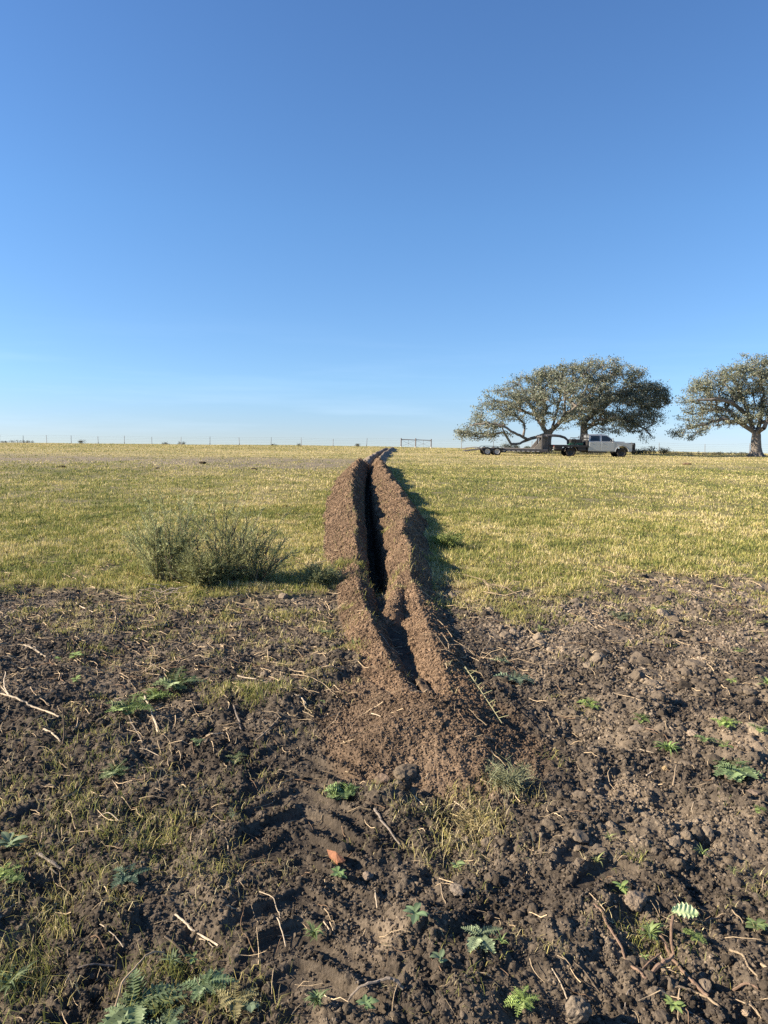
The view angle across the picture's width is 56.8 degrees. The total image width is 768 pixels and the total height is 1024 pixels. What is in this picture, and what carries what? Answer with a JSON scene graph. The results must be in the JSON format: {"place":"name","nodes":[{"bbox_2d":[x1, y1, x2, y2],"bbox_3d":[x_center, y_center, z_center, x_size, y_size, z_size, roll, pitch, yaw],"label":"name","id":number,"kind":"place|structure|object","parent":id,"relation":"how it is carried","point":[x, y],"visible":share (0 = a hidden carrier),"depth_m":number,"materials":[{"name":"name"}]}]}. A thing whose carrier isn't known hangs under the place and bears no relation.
{"place":"outdoors","nodes":[
{"label":"outdoors","id":0,"kind":"place"},
{"bbox_2d":[0,442,767,1023],"bbox_3d":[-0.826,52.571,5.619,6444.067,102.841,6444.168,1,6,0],"label":"ground","id":1,"kind":"structure","parent":0,"point":[298,966],"depth_m":2.97,"materials":[{"name":"soil"}]},
{"bbox_2d":[0,862,22,879],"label":"weed","id":2,"kind":"object","parent":1,"relation":"on","point":[3,873],"visible":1,"depth_m":2.54,"materials":[{"name":"green plant"}]},
{"bbox_2d":[1,869,24,883],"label":"weed","id":3,"kind":"object","parent":1,"relation":"on","point":[13,878],"visible":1,"depth_m":2.49,"materials":[{"name":"green plant"}]},
{"bbox_2d":[0,832,28,846],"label":"weed","id":4,"kind":"object","parent":1,"relation":"on","point":[13,842],"visible":1,"depth_m":2.73,"materials":[{"name":"green plant"}]},
{"bbox_2d":[0,960,38,996],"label":"grass tuft","id":5,"kind":"object","parent":1,"relation":"on","point":[9,984],"visible":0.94,"depth_m":2.12,"materials":[{"name":"green plant"}]},
{"bbox_2d":[0,672,58,716],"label":"branch","id":6,"kind":"object","parent":1,"relation":"on","point":[14,697],"visible":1,"depth_m":4.10,"materials":[{"name":"brown wood"}]},
{"bbox_2d":[36,852,61,874],"bbox_3d":[-1.252,1.308,2.648,0.148,0.031,0.033,4,7,30],"label":"stick","id":7,"kind":"object","parent":1,"relation":"on","point":[52,862],"visible":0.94,"depth_m":2.65,"materials":[{"name":"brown wood"}]},
{"bbox_2d":[62,708,64,743],"bbox_3d":[-1.643,1.094,3.638,0.013,0.191,0.028,1,6,0],"label":"stick","id":8,"kind":"object","parent":1,"relation":"on","point":[63,726],"visible":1,"depth_m":3.64,"materials":[{"name":"brown wood"}]},
{"bbox_2d":[78,963,114,968],"bbox_3d":[-0.889,1.406,2.198,0.107,0.021,0.009,0,6,-13],"label":"stick","id":9,"kind":"object","parent":1,"relation":"on","point":[99,964],"visible":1,"depth_m":2.20,"materials":[{"name":"brown wood"}]},
{"bbox_2d":[98,758,127,778],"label":"weed","id":10,"kind":"object","parent":1,"relation":"on","point":[111,772],"visible":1,"depth_m":3.33,"materials":[{"name":"green plant"}]},
{"bbox_2d":[105,695,154,714],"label":"weed","id":11,"kind":"object","parent":1,"relation":"on","point":[123,707],"visible":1,"depth_m":4.00,"materials":[{"name":"green plant"}]},
{"bbox_2d":[110,863,150,888],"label":"weed","id":12,"kind":"object","parent":1,"relation":"on","point":[130,876],"visible":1,"depth_m":2.52,"materials":[{"name":"green plant"}]},
{"bbox_2d":[71,649,191,680],"bbox_3d":[-1.681,1.037,4.779,0.704,0.121,0.582,1,6,0],"label":"twig tangle","id":13,"kind":"object","parent":1,"relation":"on","point":[137,668],"visible":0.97,"depth_m":4.70,"materials":[{"name":"brown wood"}]},
{"bbox_2d":[114,951,163,1006],"bbox_3d":[-0.716,1.348,2.075,0.016,0.082,0.197,4,7,26],"label":"dry stalk","id":14,"kind":"object","parent":1,"relation":"on","point":[130,972],"visible":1,"depth_m":2.05,"materials":[{"name":"beige plant"}]},
{"bbox_2d":[98,969,187,1023],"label":"thistle","id":15,"kind":"object","parent":1,"relation":"on","point":[121,1013],"visible":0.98,"depth_m":2.01,"materials":[{"name":"green plant"}]},
{"bbox_2d":[100,587,192,612],"bbox_3d":[-2.198,0.796,6.573,0.832,0.139,0.690,0,6,-11],"label":"twig tangle","id":16,"kind":"object","parent":1,"relation":"on","point":[165,599],"visible":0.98,"depth_m":6.57,"materials":[{"name":"brown wood"}]},
{"bbox_2d":[128,688,173,700],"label":"weed","id":17,"kind":"object","parent":1,"relation":"on","point":[152,694],"visible":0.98,"depth_m":4.28,"materials":[{"name":"green plant"}]},
{"bbox_2d":[143,1005,187,1023],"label":"thistle","id":18,"kind":"object","parent":1,"relation":"on","point":[172,1019],"visible":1,"depth_m":1.95,"materials":[{"name":"green plant"}]},
{"bbox_2d":[135,583,195,601],"bbox_3d":[-2.175,0.757,6.929,0.548,0.104,0.637,1,6,0],"label":"twig tangle","id":19,"kind":"object","parent":1,"relation":"on","point":[158,590],"visible":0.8,"depth_m":6.88,"materials":[{"name":"brown wood"}]},
{"bbox_2d":[120,484,211,581],"bbox_3d":[-2.310,0.225,7.512,1.164,1.082,0.804,1,6,0],"label":"bush","id":20,"kind":"object","parent":1,"relation":"on","point":[159,550],"visible":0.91,"depth_m":7.50,"materials":[{"name":"green plant"}]},
{"bbox_2d":[160,948,182,970],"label":"weed","id":21,"kind":"object","parent":1,"relation":"on","point":[174,956],"visible":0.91,"depth_m":2.18,"materials":[{"name":"green plant"}]},
{"bbox_2d":[151,666,205,689],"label":"weed","id":22,"kind":"object","parent":1,"relation":"on","point":[176,683],"visible":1,"depth_m":4.42,"materials":[{"name":"green plant"}]},
{"bbox_2d":[164,935,195,970],"bbox_3d":[-0.646,1.391,2.246,0.168,0.039,0.012,6,8,38],"label":"stick","id":23,"kind":"object","parent":1,"relation":"on","point":[180,949],"visible":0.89,"depth_m":2.24,"materials":[{"name":"brown wood"}]},
{"bbox_2d":[183,951,197,963],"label":"seedling","id":24,"kind":"object","parent":1,"relation":"on","point":[192,959],"visible":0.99,"depth_m":2.21,"materials":[{"name":"green plant"}]},
{"bbox_2d":[174,913,218,946],"bbox_3d":[-0.616,1.375,2.326,0.212,0.036,0.019,6,8,38],"label":"stick","id":25,"kind":"object","parent":1,"relation":"on","point":[193,930],"visible":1,"depth_m":2.32,"materials":[{"name":"brown wood"}]},
{"bbox_2d":[179,967,237,1002],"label":"thistle","id":26,"kind":"object","parent":1,"relation":"on","point":[209,981],"visible":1,"depth_m":2.06,"materials":[{"name":"green plant"}]},
{"bbox_2d":[160,536,272,586],"bbox_3d":[-1.858,0.553,7.282,1.208,0.597,0.820,4,7,24],"label":"bush","id":27,"kind":"object","parent":1,"relation":"on","point":[200,570],"visible":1,"depth_m":7.27,"materials":[{"name":"green plant"}]},
{"bbox_2d":[224,752,247,763],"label":"weed","id":28,"kind":"object","parent":1,"relation":"on","point":[236,756],"visible":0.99,"depth_m":3.48,"materials":[{"name":"green plant"}]},
{"bbox_2d":[216,982,258,1020],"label":"weed","id":29,"kind":"object","parent":1,"relation":"on","point":[232,1001],"visible":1,"depth_m":2.00,"materials":[{"name":"beige plant"}]},
{"bbox_2d":[183,487,302,580],"bbox_3d":[-1.534,0.235,7.553,0.982,1.045,0.973,3,7,22],"label":"bush","id":30,"kind":"object","parent":1,"relation":"on","point":[228,542],"visible":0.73,"depth_m":7.53,"materials":[{"name":"green plant"}]},
{"bbox_2d":[241,1001,259,1012],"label":"seedling","id":31,"kind":"object","parent":1,"relation":"on","point":[250,1006],"visible":0.94,"depth_m":1.98,"materials":[{"name":"green plant"}]},
{"bbox_2d":[227,522,303,581],"bbox_3d":[-1.240,0.408,7.479,0.789,0.716,0.617,-3,7,-33],"label":"bush","id":32,"kind":"object","parent":1,"relation":"on","point":[270,571],"visible":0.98,"depth_m":7.48,"materials":[{"name":"green plant"}]},
{"bbox_2d":[259,891,285,946],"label":"dry stalk","id":33,"kind":"object","parent":1,"relation":"on","point":[277,918],"visible":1,"depth_m":2.35,"materials":[{"name":"beige plant"}]},
{"bbox_2d":[304,920,326,941],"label":"weed","id":34,"kind":"object","parent":1,"relation":"on","point":[313,932],"visible":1,"depth_m":2.28,"materials":[{"name":"green plant"}]},
{"bbox_2d":[304,989,329,1007],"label":"weed","id":35,"kind":"object","parent":1,"relation":"on","point":[316,997],"visible":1,"depth_m":1.97,"materials":[{"name":"green plant"}]},
{"bbox_2d":[289,561,349,585],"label":"bush","id":36,"kind":"object","parent":1,"relation":"on","point":[315,572],"visible":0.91,"depth_m":7.46,"materials":[{"name":"green plant"}]},
{"bbox_2d":[327,850,345,864],"bbox_3d":[-0.188,1.297,2.686,0.032,0.032,0.103,-4,8,-41],"label":"rock","id":37,"kind":"object","parent":1,"relation":"on","point":[336,857],"visible":1,"depth_m":2.67,"materials":[{"name":"orange stone"}]},
{"bbox_2d":[331,866,346,877],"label":"seedling","id":38,"kind":"object","parent":1,"relation":"on","point":[337,872],"visible":1,"depth_m":2.58,"materials":[{"name":"green plant"}]},
{"bbox_2d":[324,782,359,800],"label":"weed","id":39,"kind":"object","parent":1,"relation":"on","point":[341,791],"visible":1,"depth_m":3.15,"materials":[{"name":"green plant"}]},
{"bbox_2d":[356,994,378,1009],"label":"seedling","id":40,"kind":"object","parent":1,"relation":"on","point":[367,1002],"visible":1,"depth_m":1.97,"materials":[{"name":"green plant"}]},
{"bbox_2d":[362,871,373,880],"bbox_3d":[-0.059,1.334,2.603,0.046,0.028,0.040,-1,6,-17],"label":"dirt clod","id":41,"kind":"object","parent":1,"relation":"on","point":[366,875],"visible":1,"depth_m":2.59,"materials":[{"name":"soil"}]},
{"bbox_2d":[325,448,423,696],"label":"spoil bank","id":42,"kind":"structure","parent":1,"relation":"on","point":[371,458],"depth_m":5.51,"materials":[{"name":"soil"}]},
{"bbox_2d":[322,457,431,591],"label":"bank crumbs","id":43,"kind":"object","parent":42,"relation":"on","point":[358,468],"visible":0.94,"depth_m":13.57,"materials":[{"name":"soil"}]},
{"bbox_2d":[316,517,550,803],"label":"fine crumbs","id":44,"kind":"object","parent":42,"relation":"on","point":[374,606],"visible":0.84,"depth_m":4.78,"materials":[{"name":"soil"}]},
{"bbox_2d":[347,976,403,1001],"bbox_3d":[-0.031,1.369,2.027,0.176,0.075,0.022,0,6,-7],"label":"root","id":45,"kind":"object","parent":1,"relation":"on","point":[396,981],"visible":0.87,"depth_m":2.03,"materials":[{"name":"brown wood"}]},
{"bbox_2d":[2,435,749,451],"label":"wire fence","id":46,"kind":"object","parent":1,"relation":"on","point":[46,438],"visible":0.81,"depth_m":109.48,"materials":[{"name":"metal"}]},
{"bbox_2d":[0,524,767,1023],"bbox_3d":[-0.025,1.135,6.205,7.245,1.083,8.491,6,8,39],"label":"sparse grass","id":47,"kind":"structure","parent":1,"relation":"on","point":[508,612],"depth_m":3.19,"materials":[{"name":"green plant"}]},
{"bbox_2d":[0,551,767,1023],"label":"soil lumps","id":48,"kind":"object","parent":1,"relation":"on","point":[662,981],"visible":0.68,"depth_m":2.90,"materials":[{"name":"brown soil"}]},
{"bbox_2d":[0,534,767,1023],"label":"plant litter","id":49,"kind":"object","parent":1,"relation":"on","point":[92,592],"visible":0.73,"depth_m":4.91,"materials":[{"name":"beige plant"}]},
{"bbox_2d":[0,540,767,1023],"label":"soil crumbs","id":50,"kind":"object","parent":1,"relation":"on","point":[720,616],"visible":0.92,"depth_m":3.16,"materials":[{"name":"brown soil"}]},
{"bbox_2d":[373,808,399,844],"bbox_3d":[0.007,1.293,2.927,0.021,0.030,0.256,-2,7,-23],"label":"stick","id":51,"kind":"object","parent":1,"relation":"on","point":[381,821],"visible":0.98,"depth_m":2.93,"materials":[{"name":"brown wood"}]},
{"bbox_2d":[365,473,430,691],"bbox_3d":[-0.034,-3.226,47.357,1.347,1.006,86.792,1,6,0],"label":"trench","id":52,"kind":"object","parent":1,"relation":"on","point":[407,661],"visible":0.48,"depth_m":9.59,"materials":[{"name":"soil"}]},
{"bbox_2d":[310,475,459,596],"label":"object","id":53,"kind":"structure","parent":52,"relation":"on","point":[384,538],"depth_m":10.29,"materials":[{"name":"brown soil"}]},
{"bbox_2d":[403,902,428,923],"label":"seedling","id":54,"kind":"object","parent":1,"relation":"on","point":[415,911],"visible":1,"depth_m":2.24,"materials":[{"name":"green plant"}]},
{"bbox_2d":[400,438,431,447],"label":"fence brace","id":55,"kind":"object","parent":1,"relation":"on","point":[415,442],"visible":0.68,"depth_m":106.63,"materials":[{"name":"metal"}]},
{"bbox_2d":[371,447,488,710],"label":"spoil bank","id":56,"kind":"structure","parent":1,"relation":"on","point":[384,455],"depth_m":5.70,"materials":[{"name":"soil"}]},
{"bbox_2d":[321,674,547,802],"bbox_3d":[0.237,1.125,3.956,1.185,0.202,1.643,1,6,0],"label":"soil heap","id":57,"kind":"object","parent":1,"relation":"on","point":[339,769],"visible":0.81,"depth_m":3.53,"materials":[{"name":"soil"}]},
{"bbox_2d":[374,773,390,784],"bbox_3d":[-0.009,1.239,3.273,0.082,0.060,0.065,3,6,16],"label":"dirt clod","id":58,"kind":"object","parent":57,"relation":"on","point":[384,778],"visible":0.69,"depth_m":3.26,"materials":[{"name":"soil"}]},
{"bbox_2d":[393,763,417,780],"bbox_3d":[0.103,1.236,3.371,0.116,0.063,0.163,6,8,41],"label":"dirt clod","id":59,"kind":"object","parent":57,"relation":"on","point":[406,771],"visible":0.96,"depth_m":3.34,"materials":[{"name":"soil"}]},
{"bbox_2d":[463,667,507,722],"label":"dry stalk","id":60,"kind":"object","parent":57,"relation":"on","point":[482,692],"visible":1,"depth_m":4.16,"materials":[{"name":"beige plant"}]},
{"bbox_2d":[430,949,447,962],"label":"seedling","id":61,"kind":"object","parent":1,"relation":"on","point":[440,955],"visible":1,"depth_m":2.12,"materials":[{"name":"green plant"}]},
{"bbox_2d":[425,528,465,548],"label":"grass tuft","id":62,"kind":"object","parent":1,"relation":"on","point":[444,540],"visible":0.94,"depth_m":10.11,"materials":[{"name":"green plant"}]},
{"bbox_2d":[449,883,465,896],"bbox_3d":[0.257,1.330,2.495,0.066,0.039,0.047,6,8,40],"label":"dirt clod","id":63,"kind":"object","parent":1,"relation":"on","point":[456,889],"visible":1,"depth_m":2.48,"materials":[{"name":"soil"}]},
{"bbox_2d":[447,799,502,843],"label":"grass tuft","id":64,"kind":"object","parent":1,"relation":"on","point":[470,822],"visible":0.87,"depth_m":2.98,"materials":[{"name":"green plant"}]},
{"bbox_2d":[461,924,501,953],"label":"thistle","id":65,"kind":"object","parent":1,"relation":"on","point":[483,939],"visible":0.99,"depth_m":2.19,"materials":[{"name":"green plant"}]},
{"bbox_2d":[434,632,543,665],"bbox_3d":[0.764,0.980,5.108,0.715,0.224,0.824,7,8,42],"label":"twig tangle","id":66,"kind":"object","parent":1,"relation":"on","point":[481,652],"visible":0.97,"depth_m":5.09,"materials":[{"name":"brown wood"}]},
{"bbox_2d":[271,912,715,1020],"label":"soil clods","id":67,"kind":"object","parent":1,"relation":"on","point":[440,978],"visible":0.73,"depth_m":2.01,"materials":[{"name":"brown soil"}]},
{"bbox_2d":[463,574,523,597],"bbox_3d":[1.120,0.754,7.324,0.587,0.156,1.000,1,6,0],"label":"twig tangle","id":68,"kind":"object","parent":1,"relation":"on","point":[483,583],"visible":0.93,"depth_m":7.22,"materials":[{"name":"brown wood"}]},
{"bbox_2d":[484,751,539,799],"bbox_3d":[0.585,1.216,3.256,0.275,0.176,0.302,1,6,0],"label":"weed","id":69,"kind":"object","parent":1,"relation":"on","point":[504,779],"visible":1,"depth_m":3.25,"materials":[{"name":"green plant"}]},
{"bbox_2d":[461,434,567,454],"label":"gooseneck trailer","id":70,"kind":"object","parent":1,"relation":"on","point":[542,445],"visible":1,"depth_m":64.25,"materials":[{"name":"grey metal"}]},
{"bbox_2d":[493,671,535,685],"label":"weed","id":71,"kind":"object","parent":1,"relation":"on","point":[519,678],"visible":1,"depth_m":4.69,"materials":[{"name":"green plant"}]},
{"bbox_2d":[504,985,539,1016],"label":"weed","id":72,"kind":"object","parent":1,"relation":"on","point":[525,1002],"visible":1,"depth_m":1.99,"materials":[{"name":"green plant"}]},
{"bbox_2d":[453,353,626,452],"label":"oak tree","id":73,"kind":"object","parent":1,"relation":"on","point":[539,394],"visible":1,"depth_m":73.59,"materials":[{"name":"green plant"}]},
{"bbox_2d":[547,450,603,454],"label":"weeds","id":74,"kind":"object","parent":1,"relation":"on","point":[559,452],"visible":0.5,"depth_m":71.07,"materials":[{"name":"green plant"}]},
{"bbox_2d":[565,995,591,1023],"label":"stone","id":75,"kind":"object","parent":1,"relation":"on","point":[578,1009],"visible":1,"depth_m":1.96,"materials":[{"name":"beige stone"}]},
{"bbox_2d":[578,697,599,708],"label":"weed","id":76,"kind":"object","parent":1,"relation":"on","point":[591,705],"visible":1,"depth_m":4.27,"materials":[{"name":"green plant"}]},
{"bbox_2d":[549,434,635,456],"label":"pickup truck","id":77,"kind":"object","parent":1,"relation":"on","point":[598,443],"visible":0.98,"depth_m":64.24,"materials":[{"name":"silver metal"}]},
{"bbox_2d":[567,436,582,444],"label":"welding machine","id":78,"kind":"object","parent":77,"relation":"on","point":[579,441],"visible":1,"depth_m":64.66,"materials":[{"name":"green metal"}]},
{"bbox_2d":[567,363,673,452],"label":"oak tree","id":79,"kind":"object","parent":1,"relation":"on","point":[645,402],"visible":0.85,"depth_m":75.39,"materials":[{"name":"green plant"}]},
{"bbox_2d":[613,880,629,894],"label":"weed","id":80,"kind":"object","parent":1,"relation":"on","point":[624,889],"visible":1,"depth_m":2.50,"materials":[{"name":"green plant"}]},
{"bbox_2d":[608,611,635,619],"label":"weed","id":81,"kind":"object","parent":1,"relation":"on","point":[618,615],"visible":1,"depth_m":6.29,"materials":[{"name":"green plant"}]},
{"bbox_2d":[593,903,661,978],"bbox_3d":[0.790,1.365,2.260,0.110,0.055,0.315,0,6,-12],"label":"branch","id":82,"kind":"object","parent":1,"relation":"on","point":[623,953],"visible":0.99,"depth_m":2.23,"materials":[{"name":"brown wood"}]},
{"bbox_2d":[624,890,646,912],"bbox_3d":[0.872,1.349,2.464,0.089,0.060,0.070,-4,8,-41],"label":"dirt clod","id":83,"kind":"object","parent":1,"relation":"on","point":[635,900],"visible":1,"depth_m":2.44,"materials":[{"name":"soil"}]},
{"bbox_2d":[631,713,649,723],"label":"weed","id":84,"kind":"object","parent":1,"relation":"on","point":[643,717],"visible":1,"depth_m":4.03,"materials":[{"name":"green plant"}]},
{"bbox_2d":[639,446,656,454],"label":"shrub","id":85,"kind":"object","parent":1,"relation":"on","point":[654,451],"visible":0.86,"depth_m":79.65,"materials":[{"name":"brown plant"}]},
{"bbox_2d":[636,920,661,944],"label":"weed","id":86,"kind":"object","parent":1,"relation":"on","point":[650,928],"visible":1,"depth_m":2.32,"materials":[{"name":"green plant"}]},
{"bbox_2d":[651,953,673,972],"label":"branch","id":87,"kind":"object","parent":1,"relation":"on","point":[663,962],"visible":0.98,"depth_m":2.14,"materials":[{"name":"brown wood"}]},
{"bbox_2d":[654,741,679,753],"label":"weed","id":88,"kind":"object","parent":1,"relation":"on","point":[669,746],"visible":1,"depth_m":3.66,"materials":[{"name":"green plant"}]},
{"bbox_2d":[650,897,691,936],"bbox_3d":[0.935,1.360,2.380,0.167,0.055,0.175,1,6,0],"label":"twig tangle","id":89,"kind":"object","parent":1,"relation":"on","point":[664,922],"visible":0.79,"depth_m":2.36,"materials":[{"name":"brown wood"}]},
{"bbox_2d":[664,994,685,1013],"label":"weed","id":90,"kind":"object","parent":1,"relation":"on","point":[676,1005],"visible":1,"depth_m":2.01,"materials":[{"name":"green plant"}]},
{"bbox_2d":[665,902,698,922],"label":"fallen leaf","id":91,"kind":"object","parent":1,"relation":"on","point":[685,909],"visible":0.97,"depth_m":2.38,"materials":[{"name":"green plant"}]},
{"bbox_2d":[659,915,708,996],"bbox_3d":[0.927,1.383,2.207,0.064,0.076,0.290,1,6,0],"label":"branch","id":92,"kind":"object","parent":1,"relation":"on","point":[683,972],"visible":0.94,"depth_m":2.26,"materials":[{"name":"brown wood"}]},
{"bbox_2d":[682,928,707,944],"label":"weed","id":93,"kind":"object","parent":1,"relation":"on","point":[701,938],"visible":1,"depth_m":2.28,"materials":[{"name":"green plant"}]},
{"bbox_2d":[673,985,722,1010],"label":"branch","id":94,"kind":"object","parent":1,"relation":"on","point":[701,995],"visible":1,"depth_m":2.08,"materials":[{"name":"brown wood"}]},
{"bbox_2d":[693,735,717,742],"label":"weed","id":95,"kind":"object","parent":1,"relation":"on","point":[705,739],"visible":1,"depth_m":3.68,"materials":[{"name":"green plant"}]},
{"bbox_2d":[665,352,767,456],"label":"oak tree","id":96,"kind":"object","parent":1,"relation":"on","point":[740,393],"visible":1,"depth_m":72.54,"materials":[{"name":"green plant"}]},
{"bbox_2d":[710,716,741,727],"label":"weed","id":97,"kind":"object","parent":1,"relation":"on","point":[726,724],"visible":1,"depth_m":3.86,"materials":[{"name":"green plant"}]},
{"bbox_2d":[713,757,765,781],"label":"thistle","id":98,"kind":"object","parent":1,"relation":"on","point":[731,771],"visible":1,"depth_m":3.37,"materials":[{"name":"green plant"}]},
{"bbox_2d":[729,948,757,976],"bbox_3d":[1.127,1.395,2.200,0.042,0.023,0.139,0,6,-9],"label":"stick","id":99,"kind":"object","parent":1,"relation":"on","point":[742,955],"visible":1,"depth_m":2.22,"materials":[{"name":"brown wood"}]},
{"bbox_2d":[732,982,757,991],"bbox_3d":[1.076,1.420,2.118,0.070,0.034,0.016,3,6,17],"label":"stick","id":100,"kind":"object","parent":1,"relation":"on","point":[741,985],"visible":1,"depth_m":2.12,"materials":[{"name":"brown wood"}]},
{"bbox_2d":[745,918,767,929],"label":"weed","id":101,"kind":"object","parent":1,"relation":"on","point":[761,924],"visible":1,"depth_m":2.37,"materials":[{"name":"green plant"}]},
{"bbox_2d":[745,722,767,736],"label":"dirt clod","id":102,"kind":"object","parent":1,"relation":"on","point":[750,729],"visible":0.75,"depth_m":3.82,"materials":[{"name":"soil"}]},
{"bbox_2d":[748,723,767,732],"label":"weed","id":103,"kind":"object","parent":102,"relation":"on","point":[760,729],"visible":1,"depth_m":3.78,"materials":[{"name":"green plant"}]},
{"bbox_2d":[0,502,767,610],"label":"grass","id":104,"kind":"structure","parent":0,"point":[54,517],"depth_m":10.33,"materials":[{"name":"green plant"}]},
{"bbox_2d":[0,459,767,520],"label":"grass","id":105,"kind":"structure","parent":0,"point":[506,485],"depth_m":22.01,"materials":[{"name":"green plant"}]},
{"bbox_2d":[0,443,767,471],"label":"grass","id":106,"kind":"structure","parent":0,"point":[13,450],"depth_m":59.89,"materials":[{"name":"plant"}]},
{"bbox_2d":[0,0,767,453],"label":"sky","id":107,"kind":"structure","parent":0,"point":[345,221],"materials":[{"name":"blue"}]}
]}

